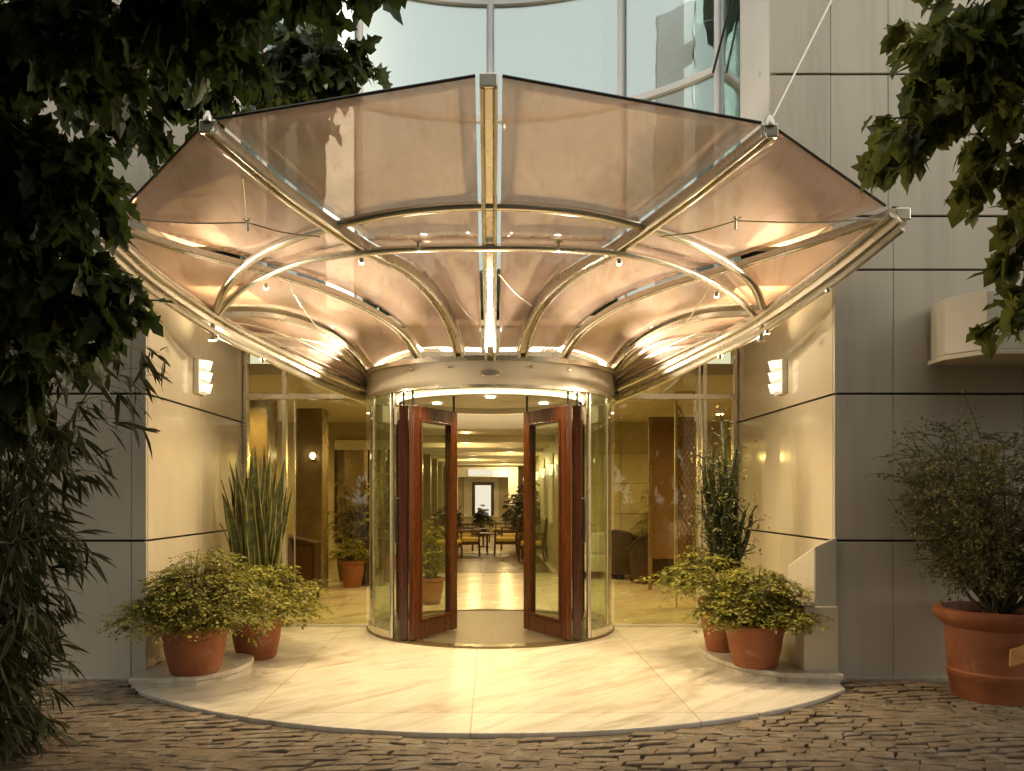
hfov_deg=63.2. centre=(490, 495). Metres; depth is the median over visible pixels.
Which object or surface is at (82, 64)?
overhanging tree
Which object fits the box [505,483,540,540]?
lobby plant
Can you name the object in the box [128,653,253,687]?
marble step
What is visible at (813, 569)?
stone buttress
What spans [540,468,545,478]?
hall sconce
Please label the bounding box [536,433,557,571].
hall wall
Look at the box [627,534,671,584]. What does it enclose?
wicker armchair
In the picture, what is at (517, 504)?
lobby plant
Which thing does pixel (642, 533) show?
lobby plant
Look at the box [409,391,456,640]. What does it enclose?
door leaf
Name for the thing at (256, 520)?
potted plant
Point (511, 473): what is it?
hall portal
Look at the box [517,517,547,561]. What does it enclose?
lounge chair
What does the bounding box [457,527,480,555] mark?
lounge chair
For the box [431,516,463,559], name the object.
lounge chair
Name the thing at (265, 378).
lobby ceiling
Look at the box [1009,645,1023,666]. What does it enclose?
card
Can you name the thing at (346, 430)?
lobby wall
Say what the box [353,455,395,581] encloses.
lobby plant
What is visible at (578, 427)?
door leaf
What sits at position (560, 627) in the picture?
door leaf
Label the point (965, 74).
overhanging tree
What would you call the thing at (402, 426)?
door leaf
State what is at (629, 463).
tiled wall
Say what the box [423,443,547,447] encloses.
ceiling beam
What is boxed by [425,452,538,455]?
ceiling beam
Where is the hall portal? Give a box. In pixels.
[457,467,517,525]
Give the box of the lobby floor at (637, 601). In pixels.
[288,535,708,622]
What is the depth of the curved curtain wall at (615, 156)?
9.12 m
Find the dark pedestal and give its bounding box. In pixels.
[358,537,385,585]
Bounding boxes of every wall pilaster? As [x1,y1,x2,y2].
[423,454,430,552]
[431,459,437,545]
[438,462,442,538]
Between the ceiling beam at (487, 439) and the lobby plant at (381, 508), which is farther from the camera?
the ceiling beam at (487, 439)
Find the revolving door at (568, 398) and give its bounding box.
[364,355,616,648]
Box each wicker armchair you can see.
[605,530,638,579]
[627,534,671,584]
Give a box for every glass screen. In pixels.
[243,328,367,626]
[613,328,737,626]
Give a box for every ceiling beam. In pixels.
[423,436,553,442]
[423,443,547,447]
[423,448,542,451]
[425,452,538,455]
[431,456,523,458]
[438,459,523,460]
[438,461,523,463]
[443,464,523,465]
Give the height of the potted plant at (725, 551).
2.134 m
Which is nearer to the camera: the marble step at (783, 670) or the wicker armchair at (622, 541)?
the marble step at (783, 670)
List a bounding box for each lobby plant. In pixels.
[327,537,375,587]
[328,477,368,581]
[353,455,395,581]
[423,518,444,604]
[432,506,466,538]
[471,504,495,536]
[500,494,520,532]
[504,485,536,544]
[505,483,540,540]
[630,490,673,565]
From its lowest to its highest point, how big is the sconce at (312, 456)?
0.110 m
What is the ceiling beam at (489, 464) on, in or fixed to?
attached to the hall ceiling at (490, 432)
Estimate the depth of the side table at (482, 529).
23.05 m
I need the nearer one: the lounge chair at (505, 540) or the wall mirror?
the wall mirror
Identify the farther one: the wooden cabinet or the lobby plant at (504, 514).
the lobby plant at (504, 514)
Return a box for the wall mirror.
[335,440,389,542]
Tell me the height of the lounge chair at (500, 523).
0.964 m
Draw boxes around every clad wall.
[1,0,285,681]
[695,0,1023,681]
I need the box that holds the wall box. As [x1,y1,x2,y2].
[928,290,1023,364]
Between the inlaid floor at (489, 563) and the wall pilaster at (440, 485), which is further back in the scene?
the wall pilaster at (440, 485)
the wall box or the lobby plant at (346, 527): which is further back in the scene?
the lobby plant at (346, 527)
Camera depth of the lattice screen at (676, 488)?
10.59 m
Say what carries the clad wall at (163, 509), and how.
on the ground
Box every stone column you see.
[250,400,276,488]
[296,408,327,589]
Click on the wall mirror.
(350, 460)
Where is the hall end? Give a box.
[443,466,523,534]
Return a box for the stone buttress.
[767,537,837,671]
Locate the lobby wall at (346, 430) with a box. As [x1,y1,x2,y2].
[277,422,395,574]
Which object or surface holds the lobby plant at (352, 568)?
on the lobby floor at (637, 601)
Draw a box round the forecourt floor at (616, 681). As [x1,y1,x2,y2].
[135,627,844,738]
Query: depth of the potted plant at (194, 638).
6.15 m
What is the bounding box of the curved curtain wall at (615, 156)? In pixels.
[197,0,794,363]
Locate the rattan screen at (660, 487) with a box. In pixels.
[648,417,694,589]
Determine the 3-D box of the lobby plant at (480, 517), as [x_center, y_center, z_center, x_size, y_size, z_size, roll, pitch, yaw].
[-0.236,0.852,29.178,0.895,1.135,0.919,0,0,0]
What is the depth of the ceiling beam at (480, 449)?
19.70 m
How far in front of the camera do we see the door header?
9.02 m
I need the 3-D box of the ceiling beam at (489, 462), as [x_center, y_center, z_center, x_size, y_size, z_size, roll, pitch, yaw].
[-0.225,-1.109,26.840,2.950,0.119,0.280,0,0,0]
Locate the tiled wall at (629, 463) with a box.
[585,422,730,574]
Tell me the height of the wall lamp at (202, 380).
0.320 m
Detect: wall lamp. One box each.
[194,358,212,395]
[768,358,786,395]
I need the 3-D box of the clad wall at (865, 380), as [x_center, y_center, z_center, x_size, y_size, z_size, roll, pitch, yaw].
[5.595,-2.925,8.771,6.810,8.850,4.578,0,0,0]
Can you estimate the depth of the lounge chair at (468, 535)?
21.45 m
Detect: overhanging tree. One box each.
[0,0,416,457]
[851,0,1023,359]
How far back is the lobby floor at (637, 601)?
11.63 m
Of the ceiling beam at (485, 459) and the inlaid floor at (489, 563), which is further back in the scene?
the ceiling beam at (485, 459)
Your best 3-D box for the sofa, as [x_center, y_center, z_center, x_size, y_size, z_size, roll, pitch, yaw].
[1.925,1.035,14.570,0.750,0.770,0.740,0,0,0]
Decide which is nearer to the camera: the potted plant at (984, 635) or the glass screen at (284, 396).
the potted plant at (984, 635)
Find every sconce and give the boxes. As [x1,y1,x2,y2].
[310,452,315,459]
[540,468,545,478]
[548,464,553,476]
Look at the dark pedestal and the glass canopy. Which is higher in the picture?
the glass canopy
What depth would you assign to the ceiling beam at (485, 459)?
24.95 m
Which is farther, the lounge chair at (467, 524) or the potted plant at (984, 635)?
the lounge chair at (467, 524)
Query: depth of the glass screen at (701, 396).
9.01 m
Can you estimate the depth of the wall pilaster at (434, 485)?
23.40 m
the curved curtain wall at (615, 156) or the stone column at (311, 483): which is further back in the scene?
the stone column at (311, 483)
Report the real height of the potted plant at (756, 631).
0.808 m
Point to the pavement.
(116, 725)
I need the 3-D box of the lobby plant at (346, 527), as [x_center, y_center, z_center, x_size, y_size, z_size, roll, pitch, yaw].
[-2.387,0.539,13.874,0.839,1.762,0.807,0,0,0]
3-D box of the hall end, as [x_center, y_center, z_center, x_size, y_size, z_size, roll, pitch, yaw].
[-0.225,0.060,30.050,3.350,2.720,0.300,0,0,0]
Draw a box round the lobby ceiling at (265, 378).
[250,364,730,421]
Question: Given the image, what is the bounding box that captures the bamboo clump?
[0,344,171,769]
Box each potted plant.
[95,546,289,676]
[220,446,292,612]
[229,562,332,660]
[635,405,770,652]
[681,565,834,669]
[865,389,1023,706]
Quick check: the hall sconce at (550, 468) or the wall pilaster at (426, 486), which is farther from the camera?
the wall pilaster at (426, 486)
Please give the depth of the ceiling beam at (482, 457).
23.20 m
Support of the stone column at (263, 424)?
on the lobby floor at (637, 601)
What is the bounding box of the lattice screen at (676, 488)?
[674,392,695,607]
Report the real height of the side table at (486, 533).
0.520 m
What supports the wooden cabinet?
on the lobby floor at (637, 601)
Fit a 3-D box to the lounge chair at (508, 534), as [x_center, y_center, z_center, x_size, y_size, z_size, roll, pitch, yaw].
[0.597,0.941,22.000,0.674,0.964,0.600,0,0,0]
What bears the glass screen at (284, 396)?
on the forecourt floor at (616, 681)
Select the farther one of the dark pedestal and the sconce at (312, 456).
the dark pedestal
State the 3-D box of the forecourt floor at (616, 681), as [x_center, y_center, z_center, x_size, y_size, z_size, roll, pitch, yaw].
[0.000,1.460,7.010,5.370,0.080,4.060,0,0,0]
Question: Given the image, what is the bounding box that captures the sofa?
[585,532,622,578]
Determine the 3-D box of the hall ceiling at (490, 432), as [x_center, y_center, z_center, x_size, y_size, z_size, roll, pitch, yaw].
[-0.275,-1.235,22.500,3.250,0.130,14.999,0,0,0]
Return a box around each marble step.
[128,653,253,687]
[697,644,843,683]
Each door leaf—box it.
[395,392,408,639]
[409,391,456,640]
[524,391,571,640]
[572,392,585,639]
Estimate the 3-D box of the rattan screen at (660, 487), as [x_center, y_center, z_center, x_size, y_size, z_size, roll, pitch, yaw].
[2.750,0.110,12.620,0.700,2.620,0.080,0,0,0]
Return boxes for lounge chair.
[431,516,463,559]
[457,514,477,536]
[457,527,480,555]
[458,527,473,550]
[488,511,514,542]
[493,515,520,555]
[500,515,523,549]
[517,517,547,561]
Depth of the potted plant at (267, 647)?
7.14 m
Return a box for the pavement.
[0,680,1023,770]
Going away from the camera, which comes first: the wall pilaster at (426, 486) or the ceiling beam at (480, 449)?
the ceiling beam at (480, 449)
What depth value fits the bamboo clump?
4.49 m
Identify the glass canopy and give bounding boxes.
[92,0,910,406]
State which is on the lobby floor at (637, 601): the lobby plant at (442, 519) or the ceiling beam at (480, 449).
the lobby plant at (442, 519)
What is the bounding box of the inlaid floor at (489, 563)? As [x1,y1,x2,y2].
[423,553,551,572]
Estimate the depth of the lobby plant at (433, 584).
10.85 m
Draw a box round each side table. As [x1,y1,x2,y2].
[474,528,492,546]
[476,532,498,553]
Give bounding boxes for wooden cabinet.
[279,534,320,597]
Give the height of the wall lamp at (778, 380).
0.320 m
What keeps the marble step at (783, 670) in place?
on the forecourt floor at (616, 681)
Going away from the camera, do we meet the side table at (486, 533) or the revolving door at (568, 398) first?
the revolving door at (568, 398)
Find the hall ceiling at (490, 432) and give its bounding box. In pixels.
[423,427,557,435]

